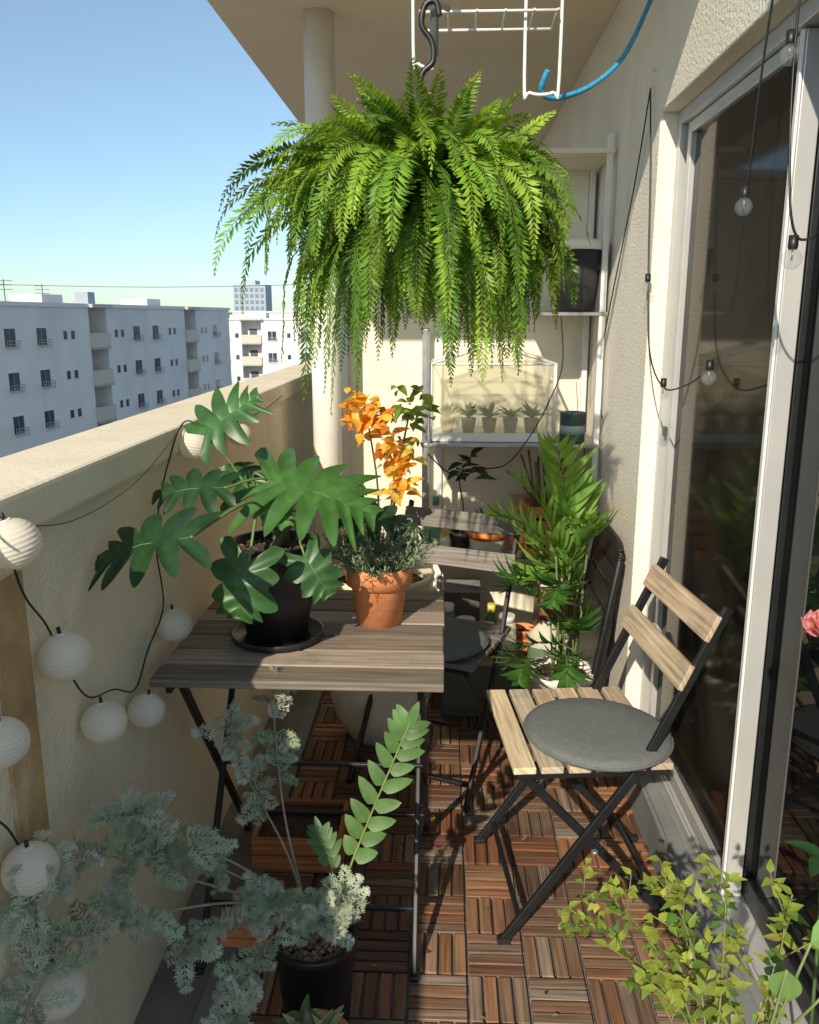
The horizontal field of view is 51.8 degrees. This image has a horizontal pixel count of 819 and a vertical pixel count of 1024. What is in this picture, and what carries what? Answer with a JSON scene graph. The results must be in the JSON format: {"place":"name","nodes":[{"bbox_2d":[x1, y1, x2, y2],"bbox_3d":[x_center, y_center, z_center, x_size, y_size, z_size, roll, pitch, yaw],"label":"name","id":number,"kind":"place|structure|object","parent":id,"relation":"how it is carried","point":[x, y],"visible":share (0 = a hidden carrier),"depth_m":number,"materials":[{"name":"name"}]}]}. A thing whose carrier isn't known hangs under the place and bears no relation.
{"place":"outdoors","nodes":[
{"label":"outdoors","id":0,"kind":"place"},
{"bbox_2d":[75,292,94,303],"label":"rooftop structure","id":1,"kind":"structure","parent":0,"point":[85,297],"depth_m":396.63,"materials":[{"name":"paint"}]},
{"bbox_2d":[0,284,293,286],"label":"overhead wire","id":2,"kind":"object","parent":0,"point":[104,286],"visible":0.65,"depth_m":62.80,"materials":[{"name":"black metal"}]},
{"bbox_2d":[0,0,309,310],"label":"sky","id":3,"kind":"structure","parent":0,"point":[125,124],"materials":[{"name":"blue"}]},
{"bbox_2d":[233,280,271,310],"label":"tower block","id":4,"kind":"structure","parent":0,"point":[257,298],"depth_m":389.45,"materials":[{"name":"paint"}]},
{"bbox_2d":[441,647,520,715],"bbox_3d":[0.250,0.616,3.079,0.290,0.211,0.165,1,13,2],"label":"storage stool","id":5,"kind":"object","parent":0,"point":[458,697],"visible":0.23,"depth_m":3.01,"materials":[{"name":"paint"}]},
{"bbox_2d":[444,602,454,617],"bbox_3d":[0.136,0.419,3.059,0.061,0.180,0.061,1,13,2],"label":"glass jar","id":6,"kind":"object","parent":5,"relation":"on","point":[448,609],"visible":0.32,"depth_m":3.02,"materials":[{"name":"glass"}]},
{"bbox_2d":[456,615,474,620],"bbox_3d":[0.199,0.448,3.022,0.085,0.140,0.085,1,13,2],"label":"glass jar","id":7,"kind":"object","parent":5,"relation":"on","point":[466,617],"visible":0.09,"depth_m":3.02,"materials":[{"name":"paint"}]},
{"bbox_2d":[483,621,495,655],"bbox_3d":[0.281,0.457,3.052,0.069,0.110,0.069,1,13,2],"label":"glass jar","id":8,"kind":"object","parent":5,"relation":"on","point":[492,652],"visible":0.08,"depth_m":3.04,"materials":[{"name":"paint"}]},
{"bbox_2d":[495,612,515,659],"bbox_3d":[0.344,0.442,3.005,0.073,0.160,0.073,1,13,2],"label":"glass jar","id":9,"kind":"object","parent":5,"relation":"on","point":[510,621],"visible":0.55,"depth_m":2.98,"materials":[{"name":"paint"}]},
{"bbox_2d":[538,0,806,1023],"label":"building wall","id":10,"kind":"structure","parent":0,"point":[688,50],"depth_m":2.43,"materials":[{"name":"beige paint"}]},
{"bbox_2d":[784,609,818,1023],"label":"pink rose","id":11,"kind":"object","parent":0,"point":[810,621],"visible":1,"depth_m":1.28,"materials":[{"name":"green plant"}]},
{"label":"ground","id":12,"kind":"structure","parent":0,"visible":0},
{"bbox_2d":[0,294,231,457],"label":"apartment building","id":13,"kind":"structure","parent":12,"relation":"on","point":[68,369],"depth_m":64.74,"materials":[{"name":"paint"}]},
{"bbox_2d":[0,279,49,300],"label":"rooftop antenna","id":14,"kind":"object","parent":13,"relation":"on","point":[3,280],"visible":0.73,"depth_m":59.31,"materials":[{"name":"black metal"}]},
{"bbox_2d":[229,313,310,384],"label":"apartment building","id":15,"kind":"structure","parent":12,"relation":"on","point":[255,344],"depth_m":111.47,"materials":[{"name":"paint"}]},
{"bbox_2d":[220,307,308,317],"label":"apartment building","id":16,"kind":"structure","parent":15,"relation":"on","point":[272,314],"depth_m":157.26,"materials":[{"name":"paint"}]},
{"bbox_3d":[5.803,-3.676,19.923,8.100,27.000,39.070,1,13,2],"label":"building","id":17,"kind":"object","parent":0,"visible":0},
{"bbox_2d":[207,0,620,149],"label":"balcony ceiling","id":18,"kind":"structure","parent":17,"relation":"attached to","point":[373,42],"depth_m":3.20,"materials":[{"name":"paint"}]},
{"bbox_2d":[411,0,450,70],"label":"laundry pole bracket","id":19,"kind":"object","parent":18,"relation":"hanging from","point":[434,25],"visible":0.6,"depth_m":1.67,"materials":[{"name":"white metal"}]},
{"bbox_2d":[416,0,441,110],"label":"fern hook","id":20,"kind":"object","parent":19,"relation":"attached to","point":[426,68],"visible":0.75,"depth_m":1.63,"materials":[{"name":"black metal"}]},
{"bbox_2d":[212,57,590,414],"bbox_3d":[-0.005,-0.525,1.720,0.749,0.675,0.781,1,13,2],"label":"hanging boston fern","id":21,"kind":"object","parent":20,"relation":"hanging from","point":[424,201],"visible":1,"depth_m":1.54,"materials":[{"name":"green plant"}]},
{"bbox_2d":[419,0,563,99],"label":"laundry drying rack","id":22,"kind":"object","parent":18,"relation":"hanging from","point":[525,10],"visible":0.93,"depth_m":1.81,"materials":[{"name":"white metal"}]},
{"bbox_2d":[539,0,652,100],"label":"blue rope","id":23,"kind":"object","parent":22,"relation":"hanging from","point":[605,75],"visible":0.89,"depth_m":1.99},
{"bbox_2d":[218,672,686,1023],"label":"balcony floor","id":24,"kind":"structure","parent":17,"relation":"attached to","point":[452,964],"depth_m":2.05,"materials":[{"name":"wood"}]},
{"bbox_2d":[0,386,315,1023],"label":"parapet wall","id":25,"kind":"structure","parent":24,"relation":"on","point":[114,622],"depth_m":1.64,"materials":[{"name":"beige paint"}]},
{"bbox_2d":[0,571,50,900],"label":"wall joint strip","id":26,"kind":"object","parent":25,"relation":"attached to","point":[26,771],"depth_m":1.23,"materials":[{"name":"beige paint"}]},
{"bbox_2d":[0,395,282,1023],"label":"lantern string cable","id":27,"kind":"object","parent":25,"relation":"attached to","point":[74,681],"visible":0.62,"depth_m":1.53,"materials":[{"name":"black rubber"}]},
{"bbox_2d":[0,716,30,768],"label":"paper lantern","id":28,"kind":"object","parent":27,"relation":"hanging from","point":[15,739],"visible":1,"depth_m":1.09,"materials":[{"name":"white paper"}]},
{"bbox_2d":[0,512,42,569],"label":"paper lantern","id":29,"kind":"object","parent":27,"relation":"hanging from","point":[21,542],"visible":1,"depth_m":1.11,"materials":[{"name":"white paper"}]},
{"bbox_2d":[0,839,59,896],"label":"paper lantern","id":30,"kind":"object","parent":27,"relation":"hanging from","point":[34,858],"visible":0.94,"depth_m":1.16,"materials":[{"name":"white paper"}]},
{"bbox_2d":[27,959,87,1020],"bbox_3d":[-0.528,0.710,1.266,0.086,0.089,0.086,-9,11,-12],"label":"paper lantern","id":31,"kind":"object","parent":27,"relation":"hanging from","point":[78,979],"visible":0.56,"depth_m":1.24,"materials":[{"name":"white paper"}]},
{"bbox_2d":[36,626,93,681],"bbox_3d":[-0.525,0.215,1.284,0.081,0.084,0.081,-1,14,43],"label":"paper lantern","id":32,"kind":"object","parent":27,"relation":"hanging from","point":[63,656],"visible":1,"depth_m":1.26,"materials":[{"name":"white paper"}]},
{"bbox_2d":[80,696,127,743],"bbox_3d":[-0.522,0.354,1.440,0.077,0.080,0.077,-4,8,13],"label":"paper lantern","id":33,"kind":"object","parent":27,"relation":"hanging from","point":[103,722],"visible":1,"depth_m":1.42,"materials":[{"name":"white paper"}]},
{"bbox_2d":[127,689,165,727],"bbox_3d":[-0.514,0.383,1.652,0.073,0.076,0.073,14,12,21],"label":"paper lantern","id":34,"kind":"object","parent":27,"relation":"hanging from","point":[147,709],"visible":1,"depth_m":1.63,"materials":[{"name":"white paper"}]},
{"bbox_2d":[156,604,192,641],"bbox_3d":[-0.505,0.237,1.812,0.077,0.080,0.077,-12,15,-26],"label":"paper lantern","id":35,"kind":"object","parent":27,"relation":"hanging from","point":[175,624],"visible":0.99,"depth_m":1.79,"materials":[{"name":"white paper"}]},
{"bbox_2d":[180,422,211,459],"bbox_3d":[-0.493,-0.163,1.936,0.081,0.084,0.082,9,6,-11],"label":"paper lantern","id":36,"kind":"object","parent":27,"relation":"hanging from","point":[190,446],"visible":0.48,"depth_m":1.90,"materials":[{"name":"white paper"}]},
{"bbox_2d":[228,420,251,445],"bbox_3d":[-0.482,-0.224,2.393,0.069,0.072,0.069,-18,12,-39],"label":"paper lantern","id":37,"kind":"object","parent":27,"relation":"hanging from","point":[247,430],"visible":0.44,"depth_m":2.38,"materials":[{"name":"white paper"}]},
{"bbox_2d":[0,360,311,524],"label":"parapet cap","id":38,"kind":"object","parent":25,"relation":"on","point":[43,483],"visible":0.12,"depth_m":1.57,"materials":[{"name":"beige concrete"}]},
{"bbox_2d":[134,690,324,1023],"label":"floor gutter","id":39,"kind":"object","parent":24,"relation":"on","point":[165,1001],"depth_m":2.10,"materials":[{"name":"concrete"}]},
{"bbox_2d":[302,8,343,564],"bbox_3d":[-0.308,-0.510,3.121,0.116,2.410,0.116,1,13,2],"label":"drain pipe","id":40,"kind":"object","parent":24,"relation":"on","point":[319,55],"visible":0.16,"depth_m":3.03,"materials":[{"name":"white plastic"}]},
{"bbox_2d":[220,685,707,1023],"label":"deck tiles","id":41,"kind":"object","parent":24,"relation":"on","point":[435,998],"visible":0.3,"depth_m":2.08,"materials":[{"name":"brown wood"}]},
{"bbox_2d":[0,665,369,1023],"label":"silver acacia plant","id":42,"kind":"object","parent":41,"relation":"on","point":[312,954],"visible":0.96,"depth_m":1.45,"materials":[{"name":"green plant"}]},
{"bbox_2d":[306,701,430,941],"bbox_3d":[-0.085,0.599,1.624,0.245,0.493,0.060,2,13,7],"label":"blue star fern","id":43,"kind":"object","parent":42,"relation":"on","point":[409,727],"visible":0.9,"depth_m":1.60,"materials":[{"name":"green plant"}]},
{"bbox_2d":[219,899,278,950],"bbox_3d":[-0.369,0.958,1.963,0.120,0.050,0.120,1,13,2],"label":"floor tile","id":44,"kind":"object","parent":41,"relation":"on","point":[243,937],"visible":0.19,"depth_m":1.91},
{"bbox_2d":[149,590,444,982],"bbox_3d":[-0.213,0.610,2.028,0.588,0.699,0.584,1,13,2],"label":"folding table","id":45,"kind":"object","parent":41,"relation":"on","point":[346,652],"visible":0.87,"depth_m":1.84,"materials":[{"name":"brown wood"}]},
{"bbox_2d":[88,381,423,652],"bbox_3d":[-0.287,0.027,1.730,0.449,0.571,0.796,4,14,18],"label":"philodendron plant","id":46,"kind":"object","parent":45,"relation":"on","point":[272,577],"visible":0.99,"depth_m":1.71,"materials":[{"name":"green plant"}]},
{"bbox_2d":[320,519,446,628],"bbox_3d":[-0.076,0.138,1.972,0.297,0.246,0.334,4,14,16],"label":"terracotta pot herb","id":47,"kind":"object","parent":45,"relation":"on","point":[379,575],"visible":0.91,"depth_m":1.92,"materials":[{"name":"ceramic"}]},
{"bbox_2d":[251,798,348,872],"bbox_3d":[-0.286,0.861,2.255,0.234,0.092,0.194,1,13,2],"label":"wooden planter box","id":48,"kind":"object","parent":41,"relation":"on","point":[268,852],"visible":0.56,"depth_m":2.18,"materials":[{"name":"brown wood"}]},
{"bbox_2d":[271,994,348,1023],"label":"succulent plant","id":49,"kind":"object","parent":41,"relation":"on","point":[306,1014],"visible":1,"depth_m":1.50,"materials":[{"name":"plant"}]},
{"bbox_2d":[330,562,434,745],"bbox_3d":[-0.098,0.479,2.847,0.380,0.585,0.380,1,13,2],"label":"ceramic urn","id":50,"kind":"object","parent":41,"relation":"on","point":[350,707],"visible":0.26,"depth_m":2.73,"materials":[{"name":"ceramic"}]},
{"bbox_2d":[336,385,440,541],"bbox_3d":[-0.066,-0.065,2.626,0.324,0.649,0.214,1,13,2],"label":"croton plant","id":51,"kind":"object","parent":50,"relation":"in","point":[365,419],"visible":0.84,"depth_m":2.58,"materials":[{"name":"orange plant"}]},
{"bbox_2d":[245,725,618,1020],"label":"fallen leaves","id":52,"kind":"object","parent":41,"relation":"on","point":[485,909],"visible":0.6,"depth_m":2.12,"materials":[{"name":"brown plant"}]},
{"bbox_2d":[346,500,521,812],"bbox_3d":[0.085,0.414,2.646,0.407,0.804,0.486,6,14,24],"label":"folding chair","id":53,"kind":"object","parent":41,"relation":"on","point":[461,557],"visible":0.5,"depth_m":2.67,"materials":[{"name":"black metal"}]},
{"bbox_2d":[443,618,488,661],"bbox_3d":[0.070,0.377,2.529,0.337,0.034,0.337,1,13,2],"label":"seat cushion","id":54,"kind":"object","parent":53,"relation":"on","point":[463,639],"visible":0.47,"depth_m":2.48,"materials":[{"name":"fabric"}]},
{"bbox_2d":[339,171,596,623],"bbox_3d":[0.211,-0.337,3.347,0.963,1.910,0.035,1,13,2],"label":"balcony partition","id":55,"kind":"object","parent":41,"relation":"on","point":[403,366],"visible":0.13,"depth_m":3.32,"materials":[{"name":"paint"}]},
{"bbox_2d":[421,133,615,668],"bbox_3d":[0.361,-0.300,3.134,0.630,1.985,0.357,1,13,2],"label":"storage shelf","id":56,"kind":"object","parent":41,"relation":"on","point":[582,166],"visible":0.41,"depth_m":2.98,"materials":[{"name":"white metal"}]},
{"bbox_2d":[427,496,440,545],"bbox_3d":[0.096,0.050,3.089,0.061,0.220,0.061,1,13,2],"label":"plastic bottle","id":57,"kind":"object","parent":56,"relation":"in","point":[433,532],"visible":0.45,"depth_m":3.07,"materials":[{"name":"paint"}]},
{"bbox_2d":[440,528,449,546],"bbox_3d":[0.125,0.087,3.086,0.044,0.150,0.044,1,13,2],"label":"plastic bottle","id":58,"kind":"object","parent":56,"relation":"in","point":[444,533],"visible":0.26,"depth_m":3.07,"materials":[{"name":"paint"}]},
{"bbox_2d":[442,578,481,621],"bbox_3d":[0.201,0.410,3.296,0.150,0.273,0.160,1,13,2],"label":"storage bin","id":59,"kind":"object","parent":56,"relation":"in","point":[462,595],"visible":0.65,"depth_m":3.21,"materials":[{"name":"paint"}]},
{"bbox_2d":[447,447,496,548],"bbox_3d":[0.201,-0.032,3.037,0.165,0.404,0.189,-5,14,-20],"label":"potted seedling","id":60,"kind":"object","parent":56,"relation":"on","point":[459,538],"visible":0.83,"depth_m":3.02,"materials":[{"name":"green plant"}]},
{"bbox_2d":[468,507,507,552],"bbox_3d":[0.285,0.073,3.086,0.154,0.178,0.154,1,13,2],"label":"white flower pot","id":61,"kind":"object","parent":56,"relation":"on","point":[487,542],"visible":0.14,"depth_m":3.04,"materials":[{"name":"ceramic"}]},
{"bbox_2d":[484,602,497,623],"bbox_3d":[0.305,0.458,3.164,0.073,0.240,0.073,1,13,2],"label":"plastic bottle","id":62,"kind":"object","parent":56,"relation":"in","point":[491,609],"visible":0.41,"depth_m":3.13,"materials":[{"name":"paint"}]},
{"bbox_2d":[449,529,534,666],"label":"terracotta pots","id":63,"kind":"object","parent":56,"relation":"in","point":[522,628],"visible":0.3,"depth_m":3.13,"materials":[{"name":"ceramic"}]},
{"bbox_2d":[429,342,557,441],"bbox_3d":[0.297,-0.442,3.063,0.447,0.349,0.226,1,13,2],"label":"mini greenhouse","id":64,"kind":"object","parent":56,"relation":"on","point":[489,430],"visible":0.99,"depth_m":3.02,"materials":[{"name":"white metal"}]},
{"bbox_2d":[427,317,563,475],"bbox_3d":[0.294,-0.394,2.916,0.465,0.544,0.026,1,13,2],"label":"black cable","id":65,"kind":"object","parent":56,"relation":"attached to","point":[535,426],"visible":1,"depth_m":2.94,"materials":[{"name":"black plastic"}]},
{"bbox_2d":[509,505,523,557],"bbox_3d":[0.390,0.070,3.071,0.053,0.190,0.053,1,13,2],"label":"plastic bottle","id":66,"kind":"object","parent":56,"relation":"in","point":[521,543],"visible":0.3,"depth_m":3.06,"materials":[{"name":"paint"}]},
{"bbox_2d":[510,494,549,533],"bbox_3d":[0.504,0.029,3.293,0.216,0.170,0.150,1,13,2],"label":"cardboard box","id":67,"kind":"object","parent":56,"relation":"on","point":[517,498],"visible":0.1,"depth_m":3.29,"materials":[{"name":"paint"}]},
{"bbox_2d":[520,449,584,558],"bbox_3d":[0.516,-0.037,3.092,0.233,0.388,0.192,1,13,2],"label":"snake plant","id":68,"kind":"object","parent":56,"relation":"on","point":[534,503],"visible":0.21,"depth_m":3.06,"materials":[{"name":"green plant"}]},
{"bbox_2d":[533,568,577,625],"bbox_3d":[0.560,0.398,3.262,0.150,0.313,0.230,1,13,2],"label":"flower pot","id":69,"kind":"object","parent":56,"relation":"in","point":[539,615],"visible":0.09,"depth_m":3.15,"materials":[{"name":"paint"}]},
{"bbox_2d":[559,411,585,442],"bbox_3d":[0.581,-0.304,3.012,0.094,0.106,0.094,1,13,2],"label":"green tin can","id":70,"kind":"object","parent":56,"relation":"on","point":[572,423],"visible":0.88,"depth_m":2.98,"materials":[{"name":"paint"}]},
{"bbox_2d":[551,238,602,311],"bbox_3d":[0.571,-0.807,2.891,0.190,0.235,0.185,1,13,2],"label":"black bucket","id":71,"kind":"object","parent":56,"relation":"on","point":[587,256],"visible":0.54,"depth_m":2.83,"materials":[{"name":"plastic"}]},
{"bbox_2d":[527,621,571,690],"bbox_3d":[0.504,0.558,3.005,0.177,0.360,0.111,1,13,2],"label":"potting soil bag","id":72,"kind":"object","parent":41,"relation":"on","point":[543,629],"visible":0.14,"depth_m":2.96,"materials":[{"name":"paint"}]},
{"bbox_2d":[482,428,618,779],"bbox_3d":[0.415,0.287,2.552,0.410,1.092,0.558,1,13,2],"label":"potted palm","id":73,"kind":"object","parent":41,"relation":"on","point":[578,512],"visible":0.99,"depth_m":2.46,"materials":[{"name":"green plant"}]},
{"bbox_2d":[569,519,624,692],"bbox_3d":[0.576,0.412,2.751,0.135,0.752,0.400,1,13,2],"label":"folded black chair","id":74,"kind":"object","parent":41,"relation":"on","point":[607,552],"visible":0.62,"depth_m":2.62,"materials":[{"name":"metal"}]},
{"bbox_2d":[474,556,733,944],"bbox_3d":[0.432,0.552,2.048,0.486,0.804,0.407,-1,13,-4],"label":"folding chair","id":75,"kind":"object","parent":41,"relation":"on","point":[706,624],"visible":0.84,"depth_m":1.93,"materials":[{"name":"black metal"}]},
{"bbox_2d":[523,698,673,771],"bbox_3d":[0.436,0.509,1.958,0.343,0.034,0.343,2,13,2],"label":"seat cushion","id":76,"kind":"object","parent":75,"relation":"on","point":[600,735],"visible":0.99,"depth_m":1.91,"materials":[{"name":"fabric"}]},
{"bbox_2d":[557,853,818,1023],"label":"yellow green shrub","id":77,"kind":"object","parent":41,"relation":"on","point":[783,985],"visible":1,"depth_m":1.22,"materials":[{"name":"green plant"}]},
{"bbox_2d":[600,0,818,417],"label":"bulb string lights","id":78,"kind":"object","parent":17,"relation":"attached to","point":[790,41],"visible":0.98,"depth_m":1.50,"materials":[{"name":"black plastic"}]},
{"bbox_2d":[639,0,818,1023],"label":"sliding glass door","id":79,"kind":"structure","parent":17,"relation":"attached to","point":[735,520],"depth_m":1.75,"materials":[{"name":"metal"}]}
]}

